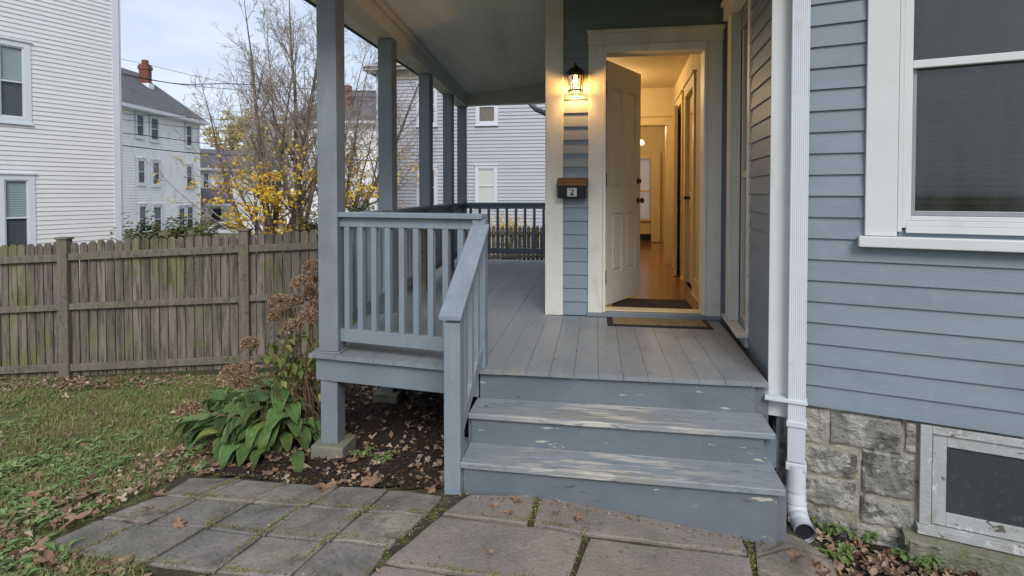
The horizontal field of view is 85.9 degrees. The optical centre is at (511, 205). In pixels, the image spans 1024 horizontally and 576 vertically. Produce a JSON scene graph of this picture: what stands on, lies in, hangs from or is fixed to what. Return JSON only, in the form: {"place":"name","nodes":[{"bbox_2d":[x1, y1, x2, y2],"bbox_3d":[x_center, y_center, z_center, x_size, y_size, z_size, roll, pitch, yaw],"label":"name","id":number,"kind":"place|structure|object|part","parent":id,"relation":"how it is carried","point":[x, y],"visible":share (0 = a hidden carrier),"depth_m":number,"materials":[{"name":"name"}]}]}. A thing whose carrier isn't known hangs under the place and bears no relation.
{"place":"outdoors","nodes":[
{"label":"outdoors","id":0,"kind":"place"},
{"bbox_2d":[120,0,377,150],"label":"sky","id":1,"kind":"structure","parent":0,"point":[175,35],"materials":[{"name":"white"}]},
{"bbox_2d":[205,381,479,489],"bbox_3d":[-0.251,1.846,5.745,4.200,0.806,6.200,0,1,9],"label":"mulch bed","id":2,"kind":"object","parent":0,"point":[434,474],"visible":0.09,"depth_m":3.67,"materials":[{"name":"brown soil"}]},
{"bbox_2d":[170,375,347,471],"bbox_3d":[-1.754,1.531,3.970,1.354,0.528,1.019,1,2,32],"label":"hosta plant","id":3,"kind":"object","parent":2,"relation":"on","point":[242,438],"visible":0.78,"depth_m":3.79,"materials":[{"name":"green plant"}]},
{"bbox_2d":[176,258,346,446],"bbox_3d":[-1.704,1.050,3.904,1.080,1.330,0.688,0,1,-19],"label":"hydrangea","id":4,"kind":"object","parent":2,"relation":"on","point":[297,369],"visible":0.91,"depth_m":3.85,"materials":[{"name":"brown plant"}]},
{"bbox_2d":[348,446,378,456],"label":"weed plant","id":5,"kind":"object","parent":2,"relation":"on","point":[363,453],"visible":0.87,"depth_m":3.63,"materials":[{"name":"green plant"}]},
{"bbox_2d":[361,471,378,487],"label":"fallen leaf","id":6,"kind":"object","parent":2,"relation":"on","point":[367,481],"visible":0.97,"depth_m":3.12,"materials":[{"name":"brown plant"}]},
{"bbox_2d":[369,450,395,463],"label":"weed plant","id":7,"kind":"object","parent":2,"relation":"on","point":[385,457],"visible":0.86,"depth_m":3.48,"materials":[{"name":"green plant"}]},
{"bbox_2d":[304,0,767,459],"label":"porch","id":8,"kind":"object","parent":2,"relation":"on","point":[462,56],"visible":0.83,"depth_m":3.91,"materials":[{"name":"paint"}]},
{"bbox_2d":[439,224,786,544],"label":"porch steps","id":9,"kind":"structure","parent":8,"relation":"attached to","point":[701,456],"depth_m":2.94,"materials":[{"name":"paint"}]},
{"bbox_2d":[607,317,712,328],"bbox_3d":[1.188,0.950,4.483,0.815,0.016,0.295,0,1,9],"label":"doormat","id":10,"kind":"object","parent":8,"relation":"on","point":[659,323],"visible":1,"depth_m":4.44,"materials":[{"name":"fabric"}]},
{"bbox_2d":[0,218,839,575],"bbox_3d":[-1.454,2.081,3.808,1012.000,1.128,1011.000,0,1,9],"label":"lawn","id":11,"kind":"structure","parent":0,"point":[90,428],"depth_m":4.50,"materials":[{"name":"plant"}]},
{"bbox_2d":[24,535,47,552],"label":"fallen leaf","id":12,"kind":"object","parent":11,"relation":"on","point":[40,544],"visible":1,"depth_m":2.60,"materials":[{"name":"brown plant"}]},
{"bbox_2d":[0,0,123,295],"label":"white siding house","id":13,"kind":"structure","parent":11,"relation":"on","point":[61,164],"depth_m":12.99,"materials":[{"name":"plastic"}]},
{"bbox_2d":[0,36,33,125],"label":"window","id":14,"kind":"structure","parent":13,"relation":"in","point":[16,97],"depth_m":12.30,"materials":[{"name":"white plastic"}]},
{"bbox_2d":[0,172,36,246],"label":"window","id":15,"kind":"structure","parent":13,"relation":"in","point":[17,190],"depth_m":12.36,"materials":[{"name":"white plastic"}]},
{"bbox_2d":[59,512,90,528],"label":"fallen leaf","id":16,"kind":"object","parent":11,"relation":"on","point":[72,517],"visible":1,"depth_m":2.86,"materials":[{"name":"brown plant"}]},
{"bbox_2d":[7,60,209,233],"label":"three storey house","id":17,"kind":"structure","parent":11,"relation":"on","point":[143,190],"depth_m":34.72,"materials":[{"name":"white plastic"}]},
{"bbox_2d":[134,111,145,139],"bbox_3d":[-22.057,-4.760,32.670,0.090,1.597,0.864,0,1,0],"label":"window","id":18,"kind":"structure","parent":17,"relation":"in","point":[139,126],"depth_m":32.65,"materials":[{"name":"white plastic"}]},
{"bbox_2d":[136,157,147,185],"bbox_3d":[-22.057,-2.022,32.789,0.090,1.675,0.866,0,1,0],"label":"window","id":19,"kind":"structure","parent":17,"relation":"in","point":[141,172],"depth_m":32.78,"materials":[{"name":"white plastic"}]},
{"bbox_2d":[137,203,147,231],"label":"window","id":20,"kind":"structure","parent":17,"relation":"in","point":[142,208],"depth_m":32.90,"materials":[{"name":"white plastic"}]},
{"bbox_2d":[149,114,160,143],"bbox_3d":[-22.057,-4.734,33.992,0.090,1.687,0.971,0,1,0],"label":"window","id":21,"kind":"structure","parent":17,"relation":"in","point":[153,129],"depth_m":33.99,"materials":[{"name":"white plastic"}]},
{"bbox_2d":[151,159,161,186],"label":"window","id":22,"kind":"structure","parent":17,"relation":"in","point":[154,182],"depth_m":34.11,"materials":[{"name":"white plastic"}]},
{"bbox_2d":[152,204,162,230],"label":"window","id":23,"kind":"structure","parent":17,"relation":"in","point":[159,216],"depth_m":34.38,"materials":[{"name":"white plastic"}]},
{"bbox_2d":[177,205,186,227],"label":"window","id":24,"kind":"structure","parent":17,"relation":"in","point":[181,209],"depth_m":36.79,"materials":[{"name":"white plastic"}]},
{"bbox_2d":[185,123,192,148],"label":"window","id":25,"kind":"structure","parent":17,"relation":"in","point":[189,131],"depth_m":37.67,"materials":[{"name":"white plastic"}]},
{"bbox_2d":[185,164,193,188],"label":"window","id":26,"kind":"structure","parent":17,"relation":"in","point":[187,170],"depth_m":37.59,"materials":[{"name":"white plastic"}]},
{"bbox_2d":[186,204,194,226],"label":"window","id":27,"kind":"structure","parent":17,"relation":"in","point":[188,208],"depth_m":37.82,"materials":[{"name":"white plastic"}]},
{"bbox_2d":[113,207,173,334],"bbox_3d":[-5.491,0.970,8.219,0.988,1.891,0.796,-1,2,-30],"label":"rhododendron bush","id":28,"kind":"object","parent":11,"relation":"on","point":[148,228],"visible":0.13,"depth_m":8.22,"materials":[{"name":"green plant"}]},
{"bbox_2d":[0,374,305,575],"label":"broadleaf weeds","id":29,"kind":"object","parent":11,"relation":"on","point":[26,558],"visible":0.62,"depth_m":3.50,"materials":[{"name":"green plant"}]},
{"bbox_2d":[74,488,99,498],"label":"fallen leaf","id":30,"kind":"object","parent":29,"relation":"on","point":[81,495],"visible":1,"depth_m":3.12,"materials":[{"name":"brown plant"}]},
{"bbox_2d":[0,371,315,575],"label":"grass","id":31,"kind":"structure","parent":11,"relation":"on","point":[161,404],"depth_m":4.16,"materials":[{"name":"green plant"}]},
{"bbox_2d":[20,489,42,497],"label":"fallen leaf","id":32,"kind":"object","parent":31,"relation":"on","point":[32,493],"visible":1,"depth_m":3.16,"materials":[{"name":"brown plant"}]},
{"bbox_2d":[33,549,60,568],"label":"fallen leaf","id":33,"kind":"object","parent":31,"relation":"on","point":[48,555],"visible":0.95,"depth_m":2.49,"materials":[{"name":"brown plant"}]},
{"bbox_2d":[159,215,194,327],"bbox_3d":[-5.217,1.022,8.636,0.671,1.768,0.628,1,2,39],"label":"rhododendron bush","id":34,"kind":"object","parent":11,"relation":"on","point":[179,232],"visible":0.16,"depth_m":8.59,"materials":[{"name":"green plant"}]},
{"bbox_2d":[190,211,206,246],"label":"garden shrub","id":35,"kind":"object","parent":11,"relation":"on","point":[196,229],"visible":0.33,"depth_m":13.01,"materials":[{"name":"green plant"}]},
{"bbox_2d":[197,218,220,296],"bbox_3d":[-6.038,1.046,11.019,0.528,1.611,0.619,0,1,-5],"label":"garden shrub","id":36,"kind":"object","parent":11,"relation":"on","point":[211,235],"visible":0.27,"depth_m":11.00,"materials":[{"name":"green plant"}]},
{"bbox_2d":[0,228,427,380],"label":"wooden fence","id":37,"kind":"object","parent":11,"relation":"on","point":[50,296],"visible":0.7,"depth_m":6.04,"materials":[{"name":"wood"}]},
{"bbox_2d":[200,108,265,150],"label":"distant tree","id":38,"kind":"object","parent":11,"relation":"on","point":[236,134],"visible":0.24,"depth_m":60.66,"materials":[{"name":"yellow plant"}]},
{"bbox_2d":[204,221,280,232],"bbox_3d":[-16.172,1.676,33.037,4.243,1.450,1.640,0,1,0],"label":"parked car","id":39,"kind":"object","parent":11,"relation":"on","point":[224,230],"visible":0.08,"depth_m":32.25,"materials":[{"name":"white paint"}]},
{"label":"side window","id":40,"kind":"part","parent":39,"relation":"part of","materials":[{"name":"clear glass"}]},
{"bbox_2d":[200,149,286,221],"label":"wing house","id":41,"kind":"structure","parent":11,"relation":"on","point":[219,210],"depth_m":47.81,"materials":[{"name":"white wood"}]},
{"bbox_2d":[202,171,209,187],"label":"window","id":42,"kind":"structure","parent":41,"relation":"in","point":[204,173],"depth_m":46.70,"materials":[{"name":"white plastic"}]},
{"bbox_2d":[211,208,220,220],"bbox_3d":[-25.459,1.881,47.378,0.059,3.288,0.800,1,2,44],"label":"window","id":43,"kind":"structure","parent":41,"relation":"in","point":[218,211],"depth_m":47.35,"materials":[{"name":"black glass"}]},
{"bbox_2d":[208,174,287,281],"bbox_3d":[-6.791,0.570,14.294,1.879,2.817,1.894,0,1,-3],"label":"yellow tree","id":44,"kind":"object","parent":11,"relation":"on","point":[255,211],"visible":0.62,"depth_m":14.15,"materials":[{"name":"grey plant"}]},
{"bbox_2d":[141,11,354,275],"bbox_3d":[-6.911,-1.711,15.628,5.955,7.587,3.506,0,1,9],"label":"bare tree","id":45,"kind":"object","parent":11,"relation":"on","point":[276,215],"visible":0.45,"depth_m":15.47,"materials":[{"name":"brown plant"}]},
{"bbox_2d":[232,108,289,159],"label":"distant tree","id":46,"kind":"object","parent":11,"relation":"on","point":[265,135],"visible":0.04,"depth_m":65.20,"materials":[{"name":"grey plant"}]},
{"bbox_2d":[242,163,317,236],"bbox_3d":[-5.814,0.406,14.650,1.956,3.128,2.224,1,1,25],"label":"yellow tree","id":47,"kind":"object","parent":11,"relation":"on","point":[291,201],"visible":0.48,"depth_m":14.44,"materials":[{"name":"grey plant"}]},
{"bbox_2d":[187,0,377,250],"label":"bare tree","id":48,"kind":"object","parent":11,"relation":"on","point":[262,169],"visible":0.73,"depth_m":14.73,"materials":[{"name":"brown plant"}]},
{"bbox_2d":[214,0,377,256],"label":"bare tree","id":49,"kind":"object","parent":11,"relation":"on","point":[296,96],"visible":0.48,"depth_m":16.03,"materials":[{"name":"brown plant"}]},
{"bbox_2d":[290,206,317,286],"bbox_3d":[-4.469,0.920,12.022,0.785,1.817,0.729,0,1,9],"label":"evergreen shrub","id":50,"kind":"object","parent":11,"relation":"on","point":[300,229],"visible":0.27,"depth_m":11.94,"materials":[{"name":"green plant"}]},
{"bbox_2d":[280,85,376,223],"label":"house behind trees","id":51,"kind":"structure","parent":11,"relation":"on","point":[369,97],"depth_m":41.97,"materials":[{"name":"grey concrete"}]},
{"bbox_2d":[348,135,358,158],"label":"window","id":52,"kind":"structure","parent":51,"relation":"in","point":[351,139],"depth_m":41.85,"materials":[{"name":"white plastic"}]},
{"bbox_2d":[314,174,378,212],"bbox_3d":[-4.704,0.481,16.564,2.352,2.890,1.892,0,1,9],"label":"yellow tree","id":53,"kind":"object","parent":11,"relation":"on","point":[355,198],"visible":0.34,"depth_m":16.39,"materials":[{"name":"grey plant"}]},
{"bbox_2d":[345,196,374,211],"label":"evergreen shrub","id":54,"kind":"object","parent":11,"relation":"on","point":[362,208],"visible":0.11,"depth_m":12.94,"materials":[{"name":"green plant"}]},
{"bbox_2d":[313,37,442,211],"bbox_3d":[-4.208,-2.040,17.262,5.130,8.205,4.796,0,1,9],"label":"bare tree","id":55,"kind":"object","parent":11,"relation":"on","point":[349,176],"visible":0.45,"depth_m":17.26,"materials":[{"name":"brown plant"}]},
{"bbox_2d":[362,62,544,258],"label":"lavender house","id":56,"kind":"structure","parent":11,"relation":"on","point":[505,153],"depth_m":19.52,"materials":[{"name":"grey wood"}]},
{"bbox_2d":[121,74,299,95],"bbox_3d":[-10.503,-4.992,22.297,12.709,1.215,0.030,0,1,0],"label":"overhead cable","id":57,"kind":"object","parent":56,"relation":"attached to","point":[195,86],"visible":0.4,"depth_m":22.29,"materials":[{"name":"black rubber"}]},
{"bbox_2d":[122,132,365,149],"bbox_3d":[-9.890,-2.491,20.998,11.967,0.832,0.031,0,1,0],"label":"overhead cable","id":58,"kind":"object","parent":56,"relation":"attached to","point":[195,142],"visible":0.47,"depth_m":20.99,"materials":[{"name":"black rubber"}]},
{"bbox_2d":[122,59,372,101],"bbox_3d":[-10.832,-5.269,22.997,13.107,2.181,0.022,0,1,0],"label":"overhead cable","id":59,"kind":"object","parent":56,"relation":"attached to","point":[207,78],"visible":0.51,"depth_m":22.99,"materials":[{"name":"black rubber"}]},
{"bbox_2d":[121,73,374,92],"bbox_3d":[-10.362,-5.027,21.997,12.540,1.108,0.042,0,1,0],"label":"overhead cable","id":60,"kind":"object","parent":56,"relation":"attached to","point":[210,83],"visible":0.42,"depth_m":21.99,"materials":[{"name":"black rubber"}]},
{"bbox_2d":[122,145,375,160],"bbox_3d":[-9.890,-2.052,21.000,11.968,0.791,0.037,0,1,0],"label":"overhead cable","id":61,"kind":"object","parent":56,"relation":"attached to","point":[196,153],"visible":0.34,"depth_m":20.99,"materials":[{"name":"black rubber"}]},
{"bbox_2d":[122,119,375,130],"bbox_3d":[-10.125,-3.197,21.499,12.251,0.550,0.027,0,1,0],"label":"overhead cable","id":62,"kind":"object","parent":56,"relation":"attached to","point":[195,128],"visible":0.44,"depth_m":21.49,"materials":[{"name":"black rubber"}]},
{"bbox_2d":[129,114,375,120],"bbox_3d":[-10.361,-3.567,22.000,12.536,0.330,0.023,0,1,0],"label":"overhead cable","id":63,"kind":"object","parent":56,"relation":"attached to","point":[196,118],"visible":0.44,"depth_m":21.99,"materials":[{"name":"black rubber"}]},
{"bbox_2d":[416,82,437,127],"bbox_3d":[-3.064,-3.633,19.800,0.815,1.613,0.090,0,1,9],"label":"window","id":64,"kind":"structure","parent":56,"relation":"in","point":[435,121],"depth_m":19.78,"materials":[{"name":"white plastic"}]},
{"bbox_2d":[416,166,437,205],"bbox_3d":[-3.064,-0.659,19.867,0.815,1.576,0.090,0,1,9],"label":"window","id":65,"kind":"structure","parent":56,"relation":"in","point":[435,177],"depth_m":19.82,"materials":[{"name":"white plastic"}]},
{"bbox_2d":[474,164,497,201],"bbox_3d":[-0.919,-0.705,19.542,0.843,1.532,0.090,0,1,9],"label":"window","id":66,"kind":"structure","parent":56,"relation":"in","point":[485,174],"depth_m":19.57,"materials":[{"name":"white plastic"}]},
{"bbox_2d":[475,105,498,125],"bbox_3d":[-0.896,-3.517,19.475,0.843,1.388,0.090,0,1,9],"label":"window","id":67,"kind":"structure","parent":56,"relation":"in","point":[477,108],"depth_m":19.48,"materials":[{"name":"white plastic"}]},
{"bbox_2d":[0,321,989,575],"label":"leaf litter","id":68,"kind":"object","parent":11,"relation":"on","point":[880,565],"visible":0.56,"depth_m":3.23,"materials":[{"name":"brown plant"}]},
{"bbox_2d":[197,468,214,475],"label":"fallen leaf","id":69,"kind":"object","parent":68,"relation":"on","point":[200,471],"visible":1,"depth_m":3.41,"materials":[{"name":"brown plant"}]},
{"bbox_2d":[454,226,544,259],"bbox_3d":[0.007,1.236,12.197,2.945,1.675,0.114,0,1,0],"label":"back fence","id":70,"kind":"object","parent":11,"relation":"on","point":[520,235],"visible":0.09,"depth_m":12.20,"materials":[{"name":"grey wood"}]},
{"bbox_2d":[490,210,539,259],"bbox_3d":[-0.067,0.943,14.534,1.540,1.661,1.422,-1,2,-37],"label":"yellow shrub","id":71,"kind":"object","parent":11,"relation":"on","point":[500,219],"visible":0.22,"depth_m":14.53,"materials":[{"name":"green plant"}]},
{"bbox_2d":[545,0,1023,575],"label":"blue house","id":72,"kind":"structure","parent":11,"relation":"on","point":[915,362],"depth_m":3.00,"materials":[{"name":"paint"}]},
{"bbox_2d":[528,104,544,115],"bbox_3d":[0.471,-0.080,9.234,0.476,3.541,0.090,0,1,9],"label":"gutter pipe","id":73,"kind":"object","parent":72,"relation":"attached to","point":[534,107],"visible":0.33,"depth_m":9.17,"materials":[{"name":"grey paint"}]},
{"bbox_2d":[556,178,586,197],"bbox_3d":[0.510,-0.151,4.687,0.257,0.178,0.109,0,1,9],"label":"mailbox","id":74,"kind":"object","parent":72,"relation":"attached to","point":[571,187],"visible":1,"depth_m":4.65,"materials":[{"name":"metal"}]},
{"bbox_2d":[566,62,585,92],"bbox_3d":[0.538,-1.086,4.656,0.170,0.249,0.185,0,1,9],"label":"wall lantern","id":75,"kind":"object","parent":72,"relation":"attached to","point":[575,74],"depth_m":4.61,"materials":[{"name":"brown metal"}]},
{"bbox_2d":[605,60,643,304],"bbox_3d":[1.034,-0.205,5.163,0.172,2.165,0.730,1,2,37],"label":"front door","id":76,"kind":"structure","parent":72,"relation":"in","point":[623,97],"depth_m":5.13,"materials":[{"name":"paint"}]},
{"bbox_2d":[640,153,650,220],"bbox_3d":[2.769,-0.398,11.618,0.490,1.430,0.115,0,1,9],"label":"hallway window","id":77,"kind":"structure","parent":72,"relation":"in","point":[645,158],"depth_m":11.66,"materials":[{"name":"white glass"}]},
{"bbox_2d":[612,298,692,308],"bbox_3d":[1.286,0.907,5.117,0.700,0.013,0.380,0,1,9],"label":"hall mat","id":78,"kind":"object","parent":72,"relation":"on","point":[656,303],"visible":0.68,"depth_m":5.08,"materials":[{"name":"brown fabric"}]},
{"bbox_2d":[651,152,660,241],"bbox_3d":[3.005,-0.179,11.509,0.183,1.876,0.060,0,1,9],"label":"interior door","id":79,"kind":"structure","parent":72,"relation":"in","point":[655,156],"depth_m":11.48,"materials":[{"name":"white wood"}]},
{"bbox_2d":[673,105,680,275],"bbox_3d":[2.142,-0.190,7.048,0.104,2.100,0.555,0,1,19],"label":"interior door","id":80,"kind":"structure","parent":72,"relation":"in","point":[676,110],"depth_m":6.81,"materials":[{"name":"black wood"}]},
{"bbox_2d":[684,94,692,283],"bbox_3d":[1.974,-0.171,6.002,0.108,2.110,0.671,0,1,9],"label":"interior door","id":81,"kind":"structure","parent":72,"relation":"in","point":[691,98],"depth_m":6.22,"materials":[{"name":"white wood"}]},
{"bbox_2d":[721,0,752,347],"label":"side window","id":82,"kind":"structure","parent":72,"relation":"in","point":[731,8],"depth_m":4.28,"materials":[{"name":"paint"}]},
{"bbox_2d":[765,0,815,542],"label":"downspout","id":83,"kind":"object","parent":72,"relation":"attached to","point":[800,523],"visible":0.94,"depth_m":3.00,"materials":[{"name":"white paint"}]},
{"bbox_2d":[857,0,1023,252],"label":"double hung window","id":84,"kind":"structure","parent":72,"relation":"in","point":[892,76],"depth_m":2.85,"materials":[{"name":"white paint"}]},
{"bbox_2d":[901,423,1023,575],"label":"basement window","id":85,"kind":"structure","parent":72,"relation":"in","point":[971,482],"depth_m":2.76,"materials":[{"name":"white paint"}]},
{"bbox_2d":[34,473,837,575],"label":"patio paving","id":86,"kind":"structure","parent":0,"point":[280,553],"depth_m":2.69,"materials":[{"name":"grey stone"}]},
{"bbox_2d":[96,555,133,571],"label":"fallen leaf","id":87,"kind":"object","parent":86,"relation":"on","point":[101,562],"visible":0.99,"depth_m":2.45,"materials":[{"name":"brown plant"}]},
{"bbox_2d":[147,489,166,495],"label":"fallen leaf","id":88,"kind":"object","parent":86,"relation":"on","point":[160,492],"visible":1,"depth_m":3.14,"materials":[{"name":"brown plant"}]},
{"bbox_2d":[172,517,185,527],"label":"fallen leaf","id":89,"kind":"object","parent":86,"relation":"on","point":[177,523],"visible":1,"depth_m":2.78,"materials":[{"name":"brown plant"}]},
{"bbox_2d":[314,482,333,492],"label":"fallen leaf","id":90,"kind":"object","parent":86,"relation":"on","point":[323,486],"visible":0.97,"depth_m":3.15,"materials":[{"name":"brown plant"}]},
{"bbox_2d":[46,472,758,575],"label":"joint moss","id":91,"kind":"object","parent":86,"relation":"on","point":[271,523],"visible":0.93,"depth_m":2.70,"materials":[{"name":"green plant"}]},
{"bbox_2d":[425,484,437,492],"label":"fallen leaf","id":92,"kind":"object","parent":86,"relation":"on","point":[432,489],"visible":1,"depth_m":2.93,"materials":[{"name":"brown plant"}]},
{"bbox_2d":[371,495,752,575],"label":"path slabs","id":93,"kind":"structure","parent":86,"relation":"on","point":[539,548],"depth_m":2.51,"materials":[{"name":"stone"}]},
{"bbox_2d":[503,509,512,515],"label":"fallen leaf","id":94,"kind":"object","parent":93,"relation":"on","point":[507,511],"visible":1,"depth_m":2.71,"materials":[{"name":"brown plant"}]},
{"bbox_2d":[510,495,521,502],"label":"fallen leaf","id":95,"kind":"object","parent":93,"relation":"on","point":[515,498],"visible":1,"depth_m":2.82,"materials":[{"name":"brown plant"}]},
{"bbox_2d":[574,512,582,520],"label":"fallen leaf","id":96,"kind":"object","parent":93,"relation":"on","point":[577,516],"visible":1,"depth_m":2.69,"materials":[{"name":"brown plant"}]},
{"bbox_2d":[786,550,804,560],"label":"fallen leaf","id":97,"kind":"object","parent":86,"relation":"on","point":[794,554],"visible":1,"depth_m":2.60,"materials":[{"name":"brown plant"}]},
{"bbox_2d":[786,516,962,575],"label":"soil bed","id":98,"kind":"object","parent":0,"point":[874,547],"visible":0.15,"depth_m":2.81,"materials":[{"name":"brown soil"}]},
{"bbox_2d":[812,517,849,535],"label":"weed plant","id":99,"kind":"object","parent":98,"relation":"on","point":[833,530],"visible":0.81,"depth_m":3.02,"materials":[{"name":"green plant"}]},
{"bbox_2d":[814,540,855,565],"bbox_3d":[1.694,1.802,2.873,0.181,0.056,0.178,1,2,41],"label":"weed plant","id":100,"kind":"object","parent":98,"relation":"on","point":[841,556],"visible":1,"depth_m":2.85,"materials":[{"name":"green plant"}]},
{"bbox_2d":[843,527,886,544],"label":"weed plant","id":101,"kind":"object","parent":98,"relation":"on","point":[866,536],"visible":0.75,"depth_m":2.96,"materials":[{"name":"green plant"}]},
{"bbox_2d":[890,543,944,574],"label":"weed plant","id":102,"kind":"object","parent":98,"relation":"on","point":[918,562],"visible":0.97,"depth_m":2.76,"materials":[{"name":"green plant"}]}
]}

